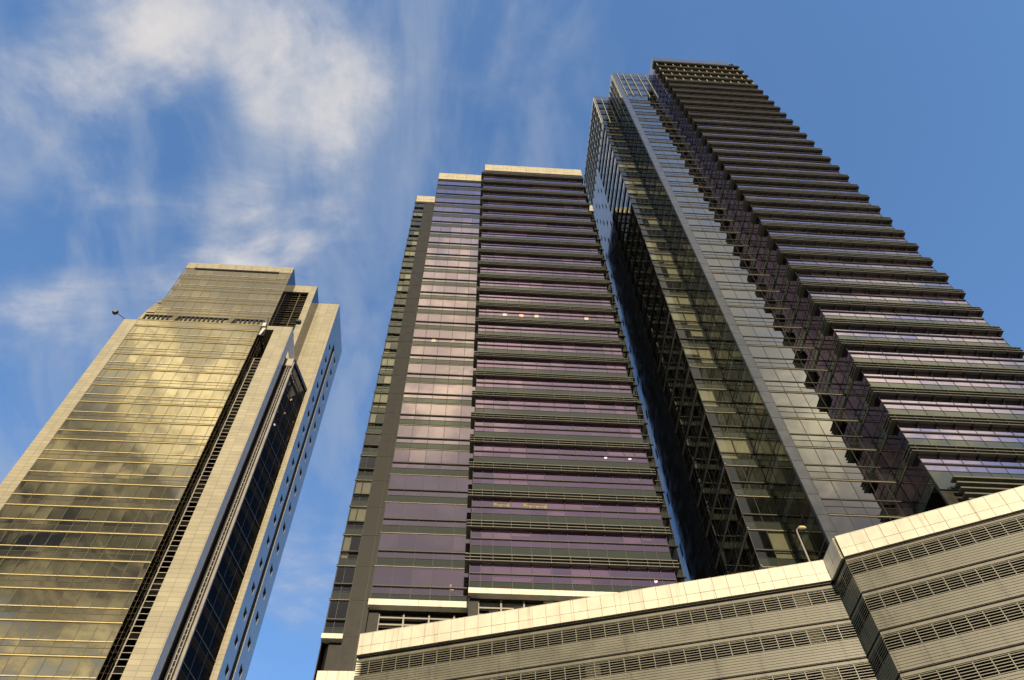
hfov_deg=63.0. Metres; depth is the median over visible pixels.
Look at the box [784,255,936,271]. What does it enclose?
ribbon window
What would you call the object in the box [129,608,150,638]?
recess window
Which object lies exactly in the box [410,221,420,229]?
corner window
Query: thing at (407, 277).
corner window
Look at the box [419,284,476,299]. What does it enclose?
bay window
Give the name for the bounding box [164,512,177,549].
flank window
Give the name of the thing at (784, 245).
ribbon window
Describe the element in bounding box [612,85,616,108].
return window
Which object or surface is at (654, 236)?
corner window
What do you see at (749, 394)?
return window
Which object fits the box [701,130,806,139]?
ribbon window
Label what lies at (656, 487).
corner window
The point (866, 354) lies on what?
ribbon window
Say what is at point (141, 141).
sky
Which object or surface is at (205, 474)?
recess window
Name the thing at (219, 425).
flank window
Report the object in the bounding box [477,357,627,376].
ribbon window
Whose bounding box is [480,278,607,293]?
ribbon window
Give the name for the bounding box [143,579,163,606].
recess window
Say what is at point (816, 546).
return window
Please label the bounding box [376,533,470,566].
bay window
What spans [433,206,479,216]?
bay window
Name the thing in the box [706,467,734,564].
side window
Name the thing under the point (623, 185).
side window
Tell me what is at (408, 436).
bay window
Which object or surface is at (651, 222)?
corner window
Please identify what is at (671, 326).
side window
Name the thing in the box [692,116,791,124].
ribbon window
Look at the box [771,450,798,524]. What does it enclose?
return window
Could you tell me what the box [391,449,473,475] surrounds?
bay window
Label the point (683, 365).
side window
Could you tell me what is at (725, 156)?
ribbon window
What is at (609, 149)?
side window
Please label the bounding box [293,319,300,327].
floodlight
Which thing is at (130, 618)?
flank window
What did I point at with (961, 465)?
ribbon window
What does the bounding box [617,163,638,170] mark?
corner window
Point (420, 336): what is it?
bay window
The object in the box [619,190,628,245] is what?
side window
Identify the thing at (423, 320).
bay window
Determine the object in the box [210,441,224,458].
recess window
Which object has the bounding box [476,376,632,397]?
ribbon window
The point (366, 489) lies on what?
corner window
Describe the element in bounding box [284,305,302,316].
inset window
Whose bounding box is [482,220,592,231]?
ribbon window
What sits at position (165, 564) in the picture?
recess window
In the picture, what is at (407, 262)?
corner window
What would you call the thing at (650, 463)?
corner window
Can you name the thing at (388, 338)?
corner window
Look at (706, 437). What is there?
side window
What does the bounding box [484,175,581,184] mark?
ribbon window
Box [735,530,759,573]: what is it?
side window
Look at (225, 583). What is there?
slanted window
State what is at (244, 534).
slanted window
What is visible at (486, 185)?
ribbon window
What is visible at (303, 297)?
inset window
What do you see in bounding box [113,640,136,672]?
recess window
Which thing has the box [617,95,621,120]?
return window
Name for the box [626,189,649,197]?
corner window
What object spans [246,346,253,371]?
flank window
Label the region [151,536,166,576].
flank window
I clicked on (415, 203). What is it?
corner window
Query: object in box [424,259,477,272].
bay window
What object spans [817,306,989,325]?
ribbon window
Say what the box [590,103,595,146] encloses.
side window
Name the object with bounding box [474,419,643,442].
ribbon window
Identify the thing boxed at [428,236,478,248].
bay window
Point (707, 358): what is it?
corner window
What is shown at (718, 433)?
corner window
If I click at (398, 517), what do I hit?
bay window
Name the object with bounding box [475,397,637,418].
ribbon window
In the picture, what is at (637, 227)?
side window
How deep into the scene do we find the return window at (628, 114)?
155.19 m
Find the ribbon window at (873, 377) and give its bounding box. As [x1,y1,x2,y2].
[860,370,1023,392]
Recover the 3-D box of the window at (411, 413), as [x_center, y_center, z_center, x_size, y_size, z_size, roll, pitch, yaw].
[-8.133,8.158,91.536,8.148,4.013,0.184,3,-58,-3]
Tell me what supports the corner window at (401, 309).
in the office tower at (505, 374)
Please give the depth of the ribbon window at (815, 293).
87.93 m
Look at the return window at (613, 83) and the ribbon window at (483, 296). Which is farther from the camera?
the return window at (613, 83)
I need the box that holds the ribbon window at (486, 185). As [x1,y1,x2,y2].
[483,183,583,193]
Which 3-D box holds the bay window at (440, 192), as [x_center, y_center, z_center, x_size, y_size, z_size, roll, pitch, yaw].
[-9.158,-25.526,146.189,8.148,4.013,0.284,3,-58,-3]
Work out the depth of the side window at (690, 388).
90.65 m
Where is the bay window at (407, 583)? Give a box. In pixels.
[370,566,468,601]
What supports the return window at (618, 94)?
in the office tower at (821, 349)
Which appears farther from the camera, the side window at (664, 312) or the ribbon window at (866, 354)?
the side window at (664, 312)
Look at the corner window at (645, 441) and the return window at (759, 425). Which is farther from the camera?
the corner window at (645, 441)
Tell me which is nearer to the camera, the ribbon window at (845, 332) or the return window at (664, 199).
the ribbon window at (845, 332)
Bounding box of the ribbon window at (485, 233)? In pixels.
[481,230,595,242]
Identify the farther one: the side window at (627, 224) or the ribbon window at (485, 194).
the ribbon window at (485, 194)
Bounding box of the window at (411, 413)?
[399,403,474,426]
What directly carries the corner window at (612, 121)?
in the office tower at (821, 349)
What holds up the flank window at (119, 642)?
in the office tower at (151, 484)
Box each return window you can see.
[610,80,614,102]
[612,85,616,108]
[614,87,619,115]
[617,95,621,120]
[619,98,624,127]
[622,105,627,132]
[624,110,629,139]
[627,116,632,147]
[630,122,635,154]
[633,129,639,161]
[636,137,642,169]
[639,144,646,178]
[643,152,650,186]
[646,161,654,195]
[650,169,658,205]
[654,179,662,215]
[658,187,667,227]
[663,198,672,239]
[668,209,677,251]
[673,220,683,263]
[678,233,689,278]
[684,246,696,293]
[690,260,703,308]
[696,275,710,325]
[703,291,718,344]
[711,309,727,363]
[719,328,736,385]
[728,348,746,407]
[737,370,758,433]
[748,394,770,460]
[759,421,783,490]
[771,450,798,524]
[785,483,814,560]
[800,518,828,562]
[835,584,844,599]
[852,620,872,667]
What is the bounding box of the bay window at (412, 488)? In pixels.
[386,474,472,503]
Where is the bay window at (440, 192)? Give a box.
[436,189,480,198]
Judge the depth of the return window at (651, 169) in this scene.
131.87 m
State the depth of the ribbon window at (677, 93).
152.78 m
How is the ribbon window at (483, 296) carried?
in the office tower at (505, 374)
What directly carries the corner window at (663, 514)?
in the office tower at (505, 374)
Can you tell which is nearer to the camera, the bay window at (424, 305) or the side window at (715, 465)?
the side window at (715, 465)
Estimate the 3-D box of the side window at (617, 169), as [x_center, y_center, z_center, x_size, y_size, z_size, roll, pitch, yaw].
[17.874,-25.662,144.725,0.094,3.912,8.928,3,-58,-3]
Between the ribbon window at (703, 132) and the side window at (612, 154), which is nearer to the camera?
the ribbon window at (703, 132)
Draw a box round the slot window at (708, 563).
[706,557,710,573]
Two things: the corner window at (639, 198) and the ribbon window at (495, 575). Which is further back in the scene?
the corner window at (639, 198)
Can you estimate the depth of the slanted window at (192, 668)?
83.68 m
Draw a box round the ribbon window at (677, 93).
[675,92,767,99]
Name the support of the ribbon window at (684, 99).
in the office tower at (821, 349)
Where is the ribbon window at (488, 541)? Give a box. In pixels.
[470,528,671,559]
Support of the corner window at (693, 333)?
in the office tower at (821, 349)
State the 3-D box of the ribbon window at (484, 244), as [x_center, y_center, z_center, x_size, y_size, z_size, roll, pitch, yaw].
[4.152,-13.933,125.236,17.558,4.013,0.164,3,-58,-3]
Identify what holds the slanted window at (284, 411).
in the office tower at (151, 484)
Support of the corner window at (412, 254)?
in the office tower at (505, 374)
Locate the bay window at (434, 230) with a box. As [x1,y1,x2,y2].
[430,226,481,237]
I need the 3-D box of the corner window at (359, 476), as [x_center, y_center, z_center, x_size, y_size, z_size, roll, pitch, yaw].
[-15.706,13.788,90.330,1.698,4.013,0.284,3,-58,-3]
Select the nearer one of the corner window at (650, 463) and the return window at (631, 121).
the corner window at (650, 463)
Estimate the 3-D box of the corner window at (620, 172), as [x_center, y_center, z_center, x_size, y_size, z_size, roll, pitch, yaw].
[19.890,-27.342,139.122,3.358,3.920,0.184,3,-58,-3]
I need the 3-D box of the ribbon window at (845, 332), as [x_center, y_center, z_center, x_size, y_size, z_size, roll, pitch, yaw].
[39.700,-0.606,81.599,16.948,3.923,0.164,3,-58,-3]
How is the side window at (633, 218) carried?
in the office tower at (821, 349)
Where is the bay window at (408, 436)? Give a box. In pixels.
[395,425,473,449]
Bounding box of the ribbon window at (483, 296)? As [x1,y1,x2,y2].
[479,292,611,307]
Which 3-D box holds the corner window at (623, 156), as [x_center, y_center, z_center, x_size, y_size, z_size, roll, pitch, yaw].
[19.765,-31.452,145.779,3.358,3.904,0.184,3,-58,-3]
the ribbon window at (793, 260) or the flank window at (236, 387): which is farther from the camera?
the flank window at (236, 387)
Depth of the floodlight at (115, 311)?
128.53 m
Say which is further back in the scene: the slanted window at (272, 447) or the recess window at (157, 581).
the slanted window at (272, 447)
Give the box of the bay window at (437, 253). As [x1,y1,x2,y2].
[426,247,480,260]
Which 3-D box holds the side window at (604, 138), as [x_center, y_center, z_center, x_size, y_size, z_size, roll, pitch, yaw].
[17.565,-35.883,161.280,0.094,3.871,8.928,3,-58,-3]
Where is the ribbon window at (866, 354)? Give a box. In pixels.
[845,346,1023,368]
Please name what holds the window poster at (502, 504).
attached to the office tower at (505, 374)
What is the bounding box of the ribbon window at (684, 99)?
[679,98,773,105]
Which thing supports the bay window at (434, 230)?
in the office tower at (505, 374)
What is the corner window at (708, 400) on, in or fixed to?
in the office tower at (821, 349)
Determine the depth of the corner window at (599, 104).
174.53 m
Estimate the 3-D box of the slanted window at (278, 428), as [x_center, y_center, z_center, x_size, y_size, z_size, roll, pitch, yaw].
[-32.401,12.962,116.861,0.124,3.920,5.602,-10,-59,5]
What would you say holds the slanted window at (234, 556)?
in the office tower at (151, 484)
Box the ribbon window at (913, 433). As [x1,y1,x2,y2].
[896,423,1023,447]
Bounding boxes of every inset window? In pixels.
[280,317,298,327]
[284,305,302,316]
[289,295,307,305]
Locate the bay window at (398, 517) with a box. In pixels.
[381,502,471,533]
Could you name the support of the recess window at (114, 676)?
in the office tower at (151, 484)
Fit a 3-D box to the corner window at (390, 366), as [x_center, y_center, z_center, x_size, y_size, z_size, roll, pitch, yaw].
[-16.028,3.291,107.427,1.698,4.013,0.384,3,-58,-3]
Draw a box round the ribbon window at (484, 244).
[481,241,598,254]
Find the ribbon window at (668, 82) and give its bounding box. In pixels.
[668,82,756,88]
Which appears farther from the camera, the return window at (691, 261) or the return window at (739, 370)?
the return window at (691, 261)
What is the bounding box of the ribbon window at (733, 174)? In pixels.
[728,172,849,183]
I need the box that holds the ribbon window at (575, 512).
[471,497,663,526]
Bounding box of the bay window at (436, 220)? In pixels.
[431,216,479,226]
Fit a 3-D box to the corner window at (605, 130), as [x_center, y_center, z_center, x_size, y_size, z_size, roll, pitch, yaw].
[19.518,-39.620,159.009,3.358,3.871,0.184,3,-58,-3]
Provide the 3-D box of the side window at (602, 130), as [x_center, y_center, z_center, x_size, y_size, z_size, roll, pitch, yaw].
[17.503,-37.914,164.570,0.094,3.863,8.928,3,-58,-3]
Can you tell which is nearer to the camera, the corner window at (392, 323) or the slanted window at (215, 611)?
the slanted window at (215, 611)
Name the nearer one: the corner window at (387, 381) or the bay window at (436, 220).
the corner window at (387, 381)
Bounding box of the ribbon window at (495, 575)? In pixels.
[469,562,676,591]
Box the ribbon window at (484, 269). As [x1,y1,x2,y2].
[480,265,604,279]
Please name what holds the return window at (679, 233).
in the office tower at (821, 349)
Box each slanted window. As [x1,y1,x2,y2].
[178,643,209,679]
[191,613,220,675]
[202,584,230,643]
[213,557,239,614]
[223,531,248,586]
[233,508,256,561]
[241,486,263,537]
[249,466,270,515]
[257,446,277,494]
[264,429,283,474]
[271,411,289,455]
[277,394,294,437]
[284,380,300,422]
[289,365,305,405]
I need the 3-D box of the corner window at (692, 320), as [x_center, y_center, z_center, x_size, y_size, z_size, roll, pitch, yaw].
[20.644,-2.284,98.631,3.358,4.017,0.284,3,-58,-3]
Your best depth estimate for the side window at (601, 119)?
167.55 m
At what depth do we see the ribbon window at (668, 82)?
159.02 m
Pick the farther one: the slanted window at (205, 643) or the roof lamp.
the slanted window at (205, 643)
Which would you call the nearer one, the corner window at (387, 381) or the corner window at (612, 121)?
the corner window at (387, 381)
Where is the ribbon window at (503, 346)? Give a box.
[477,339,622,357]
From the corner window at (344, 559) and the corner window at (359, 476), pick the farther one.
the corner window at (359, 476)
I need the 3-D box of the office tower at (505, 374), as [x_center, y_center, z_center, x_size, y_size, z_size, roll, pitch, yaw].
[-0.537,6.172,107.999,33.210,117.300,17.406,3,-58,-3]
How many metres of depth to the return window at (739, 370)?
84.23 m
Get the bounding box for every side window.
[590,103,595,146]
[592,105,597,146]
[593,111,599,156]
[595,119,601,163]
[597,122,603,170]
[599,130,605,177]
[601,136,608,183]
[603,142,610,190]
[606,150,613,200]
[608,156,615,207]
[610,164,618,217]
[613,173,621,225]
[616,181,624,234]
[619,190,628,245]
[622,198,631,257]
[625,209,635,268]
[628,220,639,279]
[632,229,643,292]
[636,243,648,306]
[640,254,652,319]
[644,268,657,336]
[648,282,662,352]
[653,296,668,370]
[658,313,674,387]
[664,330,681,408]
[669,348,688,428]
[676,369,696,452]
[683,389,704,475]
[690,414,713,503]
[698,440,723,533]
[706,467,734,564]
[716,497,745,575]
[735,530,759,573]
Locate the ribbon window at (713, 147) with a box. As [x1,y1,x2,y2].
[711,146,822,155]
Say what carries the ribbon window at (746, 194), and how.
in the office tower at (821, 349)
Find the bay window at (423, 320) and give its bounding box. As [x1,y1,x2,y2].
[415,313,478,329]
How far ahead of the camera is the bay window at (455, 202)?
142.65 m
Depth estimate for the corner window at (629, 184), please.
135.70 m
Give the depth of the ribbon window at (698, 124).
136.89 m
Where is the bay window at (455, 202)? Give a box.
[434,197,482,207]
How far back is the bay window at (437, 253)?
125.58 m
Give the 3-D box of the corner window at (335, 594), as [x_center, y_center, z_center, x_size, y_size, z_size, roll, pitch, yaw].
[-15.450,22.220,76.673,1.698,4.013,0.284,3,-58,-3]
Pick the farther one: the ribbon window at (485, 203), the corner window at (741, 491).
the ribbon window at (485, 203)
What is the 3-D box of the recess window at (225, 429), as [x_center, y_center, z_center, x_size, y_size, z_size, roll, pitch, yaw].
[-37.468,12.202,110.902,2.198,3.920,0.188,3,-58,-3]
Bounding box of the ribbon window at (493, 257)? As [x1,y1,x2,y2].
[481,253,601,266]
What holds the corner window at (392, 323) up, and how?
in the office tower at (505, 374)
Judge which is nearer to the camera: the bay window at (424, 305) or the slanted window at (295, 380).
the bay window at (424, 305)
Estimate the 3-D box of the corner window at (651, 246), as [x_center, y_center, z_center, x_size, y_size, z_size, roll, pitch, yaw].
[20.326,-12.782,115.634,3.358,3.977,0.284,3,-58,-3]
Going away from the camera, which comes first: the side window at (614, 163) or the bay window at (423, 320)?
the bay window at (423, 320)
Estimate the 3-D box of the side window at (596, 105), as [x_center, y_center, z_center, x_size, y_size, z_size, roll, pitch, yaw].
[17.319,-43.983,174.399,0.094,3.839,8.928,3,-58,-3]
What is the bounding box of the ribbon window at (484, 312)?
[479,307,614,323]
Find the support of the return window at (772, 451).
in the office tower at (821, 349)
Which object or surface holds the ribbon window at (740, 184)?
in the office tower at (821, 349)
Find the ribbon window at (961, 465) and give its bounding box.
[917,454,1023,478]
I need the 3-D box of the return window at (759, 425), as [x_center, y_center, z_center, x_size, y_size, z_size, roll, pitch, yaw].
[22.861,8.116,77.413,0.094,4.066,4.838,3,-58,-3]
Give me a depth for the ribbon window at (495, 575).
70.29 m
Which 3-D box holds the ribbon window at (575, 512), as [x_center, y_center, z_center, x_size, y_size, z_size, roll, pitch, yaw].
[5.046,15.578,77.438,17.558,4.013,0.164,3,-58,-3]
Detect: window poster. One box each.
[493,503,509,506]
[523,504,546,507]
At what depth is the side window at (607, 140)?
158.21 m
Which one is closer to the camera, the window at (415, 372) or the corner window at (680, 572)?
the corner window at (680, 572)
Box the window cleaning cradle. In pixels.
[258,318,268,337]
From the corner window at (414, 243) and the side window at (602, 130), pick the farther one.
the side window at (602, 130)
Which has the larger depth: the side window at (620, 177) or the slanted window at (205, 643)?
the side window at (620, 177)
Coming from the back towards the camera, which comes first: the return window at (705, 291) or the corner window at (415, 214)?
the corner window at (415, 214)
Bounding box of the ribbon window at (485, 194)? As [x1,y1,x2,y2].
[483,191,585,202]
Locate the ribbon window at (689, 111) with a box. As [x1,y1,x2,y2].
[687,110,785,118]
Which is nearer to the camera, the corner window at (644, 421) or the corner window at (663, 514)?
the corner window at (663, 514)
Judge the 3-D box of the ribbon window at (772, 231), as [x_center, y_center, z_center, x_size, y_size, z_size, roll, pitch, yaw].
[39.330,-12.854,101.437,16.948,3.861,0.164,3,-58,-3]
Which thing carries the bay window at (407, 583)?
in the office tower at (505, 374)
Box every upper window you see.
[149,312,270,329]
[155,301,275,316]
[164,289,280,304]
[172,278,285,293]
[179,268,290,282]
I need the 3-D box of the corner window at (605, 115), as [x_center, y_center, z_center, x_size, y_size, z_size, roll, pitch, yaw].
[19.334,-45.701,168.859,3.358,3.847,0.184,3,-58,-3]
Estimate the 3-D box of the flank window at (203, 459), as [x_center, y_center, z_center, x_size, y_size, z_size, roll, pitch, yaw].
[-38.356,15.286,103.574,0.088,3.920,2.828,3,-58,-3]
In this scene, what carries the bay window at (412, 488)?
in the office tower at (505, 374)
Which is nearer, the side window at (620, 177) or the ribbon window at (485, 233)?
the ribbon window at (485, 233)
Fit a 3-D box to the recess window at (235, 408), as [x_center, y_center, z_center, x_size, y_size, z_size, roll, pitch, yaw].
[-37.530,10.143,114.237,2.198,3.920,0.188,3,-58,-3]
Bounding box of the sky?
[0,0,1023,679]
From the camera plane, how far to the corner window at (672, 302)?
102.02 m
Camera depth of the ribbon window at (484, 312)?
107.81 m
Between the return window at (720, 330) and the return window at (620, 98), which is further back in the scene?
the return window at (620, 98)
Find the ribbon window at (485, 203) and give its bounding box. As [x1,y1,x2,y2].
[483,200,588,211]
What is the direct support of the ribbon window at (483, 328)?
in the office tower at (505, 374)
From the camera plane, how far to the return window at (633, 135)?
148.52 m
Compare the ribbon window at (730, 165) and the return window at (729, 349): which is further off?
the ribbon window at (730, 165)
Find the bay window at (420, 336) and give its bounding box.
[412,328,477,346]
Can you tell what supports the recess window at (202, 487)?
in the office tower at (151, 484)
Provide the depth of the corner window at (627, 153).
148.81 m
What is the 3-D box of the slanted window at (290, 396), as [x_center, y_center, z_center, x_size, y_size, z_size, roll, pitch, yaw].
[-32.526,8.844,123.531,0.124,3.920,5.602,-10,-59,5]
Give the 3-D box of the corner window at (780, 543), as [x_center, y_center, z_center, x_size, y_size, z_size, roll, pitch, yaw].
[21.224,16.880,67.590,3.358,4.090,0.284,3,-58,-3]
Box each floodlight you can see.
[112,309,124,318]
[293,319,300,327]
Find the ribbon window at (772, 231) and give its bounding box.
[766,228,908,242]
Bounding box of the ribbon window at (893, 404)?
[877,395,1023,418]
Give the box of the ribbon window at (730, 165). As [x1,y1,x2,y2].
[722,163,840,173]
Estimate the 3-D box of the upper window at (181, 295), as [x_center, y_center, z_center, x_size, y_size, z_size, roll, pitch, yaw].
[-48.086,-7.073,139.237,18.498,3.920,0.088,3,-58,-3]
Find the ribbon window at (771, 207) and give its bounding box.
[749,203,882,216]
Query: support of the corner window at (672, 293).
in the office tower at (821, 349)
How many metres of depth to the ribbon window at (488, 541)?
73.56 m
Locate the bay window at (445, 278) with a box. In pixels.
[422,271,476,285]
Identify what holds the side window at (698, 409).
in the office tower at (821, 349)
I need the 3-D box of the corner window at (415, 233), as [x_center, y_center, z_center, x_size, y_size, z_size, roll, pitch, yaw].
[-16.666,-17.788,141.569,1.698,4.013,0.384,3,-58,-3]
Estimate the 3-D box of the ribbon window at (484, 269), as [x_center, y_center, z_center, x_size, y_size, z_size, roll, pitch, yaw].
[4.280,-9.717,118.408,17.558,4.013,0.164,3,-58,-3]
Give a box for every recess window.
[110,674,121,679]
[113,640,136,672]
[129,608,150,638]
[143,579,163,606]
[156,552,175,577]
[168,526,186,550]
[180,503,197,526]
[190,481,206,501]
[200,460,215,479]
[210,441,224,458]
[218,422,232,440]
[227,405,240,421]
[235,389,247,403]
[242,373,253,387]
[249,359,260,373]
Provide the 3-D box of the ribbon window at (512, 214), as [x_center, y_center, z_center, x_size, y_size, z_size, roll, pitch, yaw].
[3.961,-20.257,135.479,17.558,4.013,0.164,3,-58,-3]
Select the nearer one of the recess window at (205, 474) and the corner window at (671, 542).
the corner window at (671, 542)
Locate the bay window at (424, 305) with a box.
[417,298,478,314]
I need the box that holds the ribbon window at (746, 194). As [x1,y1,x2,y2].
[742,192,870,204]
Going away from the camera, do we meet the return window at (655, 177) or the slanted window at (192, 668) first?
the slanted window at (192, 668)
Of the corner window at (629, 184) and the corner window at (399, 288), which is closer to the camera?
the corner window at (399, 288)
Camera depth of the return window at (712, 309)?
94.56 m
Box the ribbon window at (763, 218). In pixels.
[757,215,894,228]
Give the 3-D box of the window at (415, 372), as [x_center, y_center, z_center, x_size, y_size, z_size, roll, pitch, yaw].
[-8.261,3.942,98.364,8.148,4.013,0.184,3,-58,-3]
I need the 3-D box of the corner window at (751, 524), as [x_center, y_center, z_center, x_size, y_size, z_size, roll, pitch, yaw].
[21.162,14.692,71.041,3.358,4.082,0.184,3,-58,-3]
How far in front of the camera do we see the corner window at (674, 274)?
108.58 m
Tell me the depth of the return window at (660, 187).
125.05 m
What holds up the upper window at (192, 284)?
in the office tower at (151, 484)
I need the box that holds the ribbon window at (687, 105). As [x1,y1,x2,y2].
[683,104,778,111]
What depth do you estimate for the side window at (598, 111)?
170.90 m
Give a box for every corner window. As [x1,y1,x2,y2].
[324,600,349,633]
[331,567,355,598]
[338,535,361,564]
[345,507,366,533]
[351,480,371,506]
[357,456,376,479]
[362,433,380,454]
[367,413,384,431]
[371,393,388,410]
[375,375,391,391]
[379,357,394,373]
[383,341,397,355]
[386,326,400,339]
[390,311,403,326]
[393,298,406,310]
[395,286,408,296]
[398,273,410,283]
[401,262,413,273]
[403,250,415,260]
[406,240,417,249]
[408,231,418,238]
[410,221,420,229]
[412,212,422,220]
[414,203,424,210]
[595,102,611,105]
[598,106,614,111]
[599,113,616,117]
[600,116,618,122]
[603,123,621,128]
[605,130,623,134]
[607,135,626,141]
[609,141,628,147]
[612,149,632,155]
[615,156,635,162]
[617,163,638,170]
[620,172,642,179]
[623,180,645,188]
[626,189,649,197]
[630,198,653,207]
[633,208,657,217]
[637,219,662,228]
[637,405,645,422]
[641,230,667,240]
[642,425,650,443]
[645,242,672,252]
[648,445,656,465]
[649,253,677,265]
[654,267,683,279]
[654,469,662,490]
[659,281,689,294]
[661,493,668,516]
[665,297,696,311]
[668,519,675,544]
[670,312,703,328]
[676,329,710,346]
[676,547,683,575]
[683,348,718,366]
[690,368,728,388]
[698,390,737,411]
[706,413,747,436]
[715,438,759,464]
[725,466,772,495]
[736,497,785,528]
[748,530,799,565]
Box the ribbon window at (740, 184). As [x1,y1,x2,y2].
[735,182,859,193]
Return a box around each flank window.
[95,659,110,679]
[106,624,126,671]
[123,593,140,637]
[137,564,153,605]
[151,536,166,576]
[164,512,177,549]
[175,489,188,524]
[186,466,198,499]
[196,446,207,477]
[206,427,216,457]
[215,408,224,438]
[224,392,232,420]
[231,376,240,402]
[239,361,247,386]
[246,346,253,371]
[253,333,260,357]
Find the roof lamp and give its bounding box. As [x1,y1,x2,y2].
[796,526,810,561]
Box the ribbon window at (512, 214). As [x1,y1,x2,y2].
[482,210,590,221]
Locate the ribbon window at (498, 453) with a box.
[473,443,649,468]
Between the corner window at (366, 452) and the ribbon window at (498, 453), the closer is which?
the ribbon window at (498, 453)
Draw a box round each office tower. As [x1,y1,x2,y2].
[0,262,341,679]
[313,164,685,679]
[583,57,1023,678]
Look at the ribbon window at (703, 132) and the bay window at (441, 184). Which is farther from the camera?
the bay window at (441, 184)
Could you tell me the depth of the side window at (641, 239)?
121.39 m
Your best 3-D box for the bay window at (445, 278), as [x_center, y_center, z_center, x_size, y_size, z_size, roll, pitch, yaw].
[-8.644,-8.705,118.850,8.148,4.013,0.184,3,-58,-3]
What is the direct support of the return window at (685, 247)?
in the office tower at (821, 349)
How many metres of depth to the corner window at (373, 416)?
96.88 m
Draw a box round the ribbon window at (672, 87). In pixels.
[672,87,762,94]
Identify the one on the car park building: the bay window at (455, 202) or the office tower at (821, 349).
the office tower at (821, 349)
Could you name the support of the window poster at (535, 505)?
attached to the office tower at (505, 374)
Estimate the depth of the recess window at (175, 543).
94.20 m
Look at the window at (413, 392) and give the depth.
94.93 m
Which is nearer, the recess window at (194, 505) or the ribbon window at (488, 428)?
the ribbon window at (488, 428)
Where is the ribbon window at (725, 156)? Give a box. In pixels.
[716,154,831,164]
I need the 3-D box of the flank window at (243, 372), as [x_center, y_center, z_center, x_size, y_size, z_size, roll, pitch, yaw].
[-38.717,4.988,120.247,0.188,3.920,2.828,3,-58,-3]
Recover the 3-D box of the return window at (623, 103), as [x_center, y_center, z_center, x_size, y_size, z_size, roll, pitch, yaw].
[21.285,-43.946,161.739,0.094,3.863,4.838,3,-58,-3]
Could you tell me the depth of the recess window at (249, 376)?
121.01 m
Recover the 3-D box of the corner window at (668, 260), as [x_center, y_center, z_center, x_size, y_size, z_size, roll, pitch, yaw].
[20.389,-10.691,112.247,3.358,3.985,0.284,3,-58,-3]
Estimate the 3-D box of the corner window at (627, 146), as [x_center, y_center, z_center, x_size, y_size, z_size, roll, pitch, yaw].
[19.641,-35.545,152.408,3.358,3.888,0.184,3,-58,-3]
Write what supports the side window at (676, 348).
in the office tower at (821, 349)
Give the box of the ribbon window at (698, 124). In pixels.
[696,123,799,132]
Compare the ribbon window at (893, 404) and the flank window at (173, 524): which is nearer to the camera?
the ribbon window at (893, 404)
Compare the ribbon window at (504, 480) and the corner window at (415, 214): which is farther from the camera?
the corner window at (415, 214)
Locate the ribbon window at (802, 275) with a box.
[794,271,953,288]
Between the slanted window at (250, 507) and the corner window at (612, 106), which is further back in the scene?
the corner window at (612, 106)
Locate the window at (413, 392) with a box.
[402,382,475,403]
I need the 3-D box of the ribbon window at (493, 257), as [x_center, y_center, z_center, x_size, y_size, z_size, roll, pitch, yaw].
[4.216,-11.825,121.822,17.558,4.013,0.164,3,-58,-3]
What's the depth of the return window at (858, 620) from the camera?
56.34 m
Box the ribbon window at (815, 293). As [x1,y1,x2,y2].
[805,288,971,306]
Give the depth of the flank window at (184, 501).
96.76 m
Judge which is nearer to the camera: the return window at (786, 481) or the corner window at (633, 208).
the return window at (786, 481)
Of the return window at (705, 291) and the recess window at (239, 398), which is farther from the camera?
the recess window at (239, 398)
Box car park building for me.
[316,486,1023,679]
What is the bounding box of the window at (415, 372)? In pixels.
[406,363,476,383]
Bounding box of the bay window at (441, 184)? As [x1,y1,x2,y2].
[437,181,480,189]
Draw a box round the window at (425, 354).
[409,345,476,364]
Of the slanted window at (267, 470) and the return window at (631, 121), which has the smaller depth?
the slanted window at (267, 470)
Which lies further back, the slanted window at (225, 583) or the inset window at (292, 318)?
the inset window at (292, 318)
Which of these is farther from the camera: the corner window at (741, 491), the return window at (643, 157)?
the return window at (643, 157)
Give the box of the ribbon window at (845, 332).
[831,325,1010,346]
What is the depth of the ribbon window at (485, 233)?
128.37 m
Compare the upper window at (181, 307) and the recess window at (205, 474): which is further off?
the upper window at (181, 307)
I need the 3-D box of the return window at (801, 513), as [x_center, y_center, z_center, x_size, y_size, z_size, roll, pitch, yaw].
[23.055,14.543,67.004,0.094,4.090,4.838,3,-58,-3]
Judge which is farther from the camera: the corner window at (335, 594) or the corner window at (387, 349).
the corner window at (387, 349)
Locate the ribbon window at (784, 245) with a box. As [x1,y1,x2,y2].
[774,241,921,256]
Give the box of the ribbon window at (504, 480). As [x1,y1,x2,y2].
[472,469,656,496]
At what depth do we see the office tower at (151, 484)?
100.31 m
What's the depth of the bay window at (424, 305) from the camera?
112.00 m
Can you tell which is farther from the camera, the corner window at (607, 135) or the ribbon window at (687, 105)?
the corner window at (607, 135)
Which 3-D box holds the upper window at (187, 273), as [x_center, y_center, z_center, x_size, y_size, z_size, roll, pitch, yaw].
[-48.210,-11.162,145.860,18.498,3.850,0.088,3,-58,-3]
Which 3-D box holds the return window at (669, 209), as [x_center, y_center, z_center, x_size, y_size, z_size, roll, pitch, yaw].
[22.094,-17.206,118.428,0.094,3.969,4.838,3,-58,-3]
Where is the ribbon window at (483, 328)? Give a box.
[478,323,618,340]
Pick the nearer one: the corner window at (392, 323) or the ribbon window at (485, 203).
the corner window at (392, 323)
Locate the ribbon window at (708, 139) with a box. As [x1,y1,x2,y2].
[706,138,814,147]
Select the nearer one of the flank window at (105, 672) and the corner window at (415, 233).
the flank window at (105, 672)
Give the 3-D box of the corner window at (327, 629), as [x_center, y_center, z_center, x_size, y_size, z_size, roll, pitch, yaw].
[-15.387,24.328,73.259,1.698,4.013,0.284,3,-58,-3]
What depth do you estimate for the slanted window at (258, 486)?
106.89 m

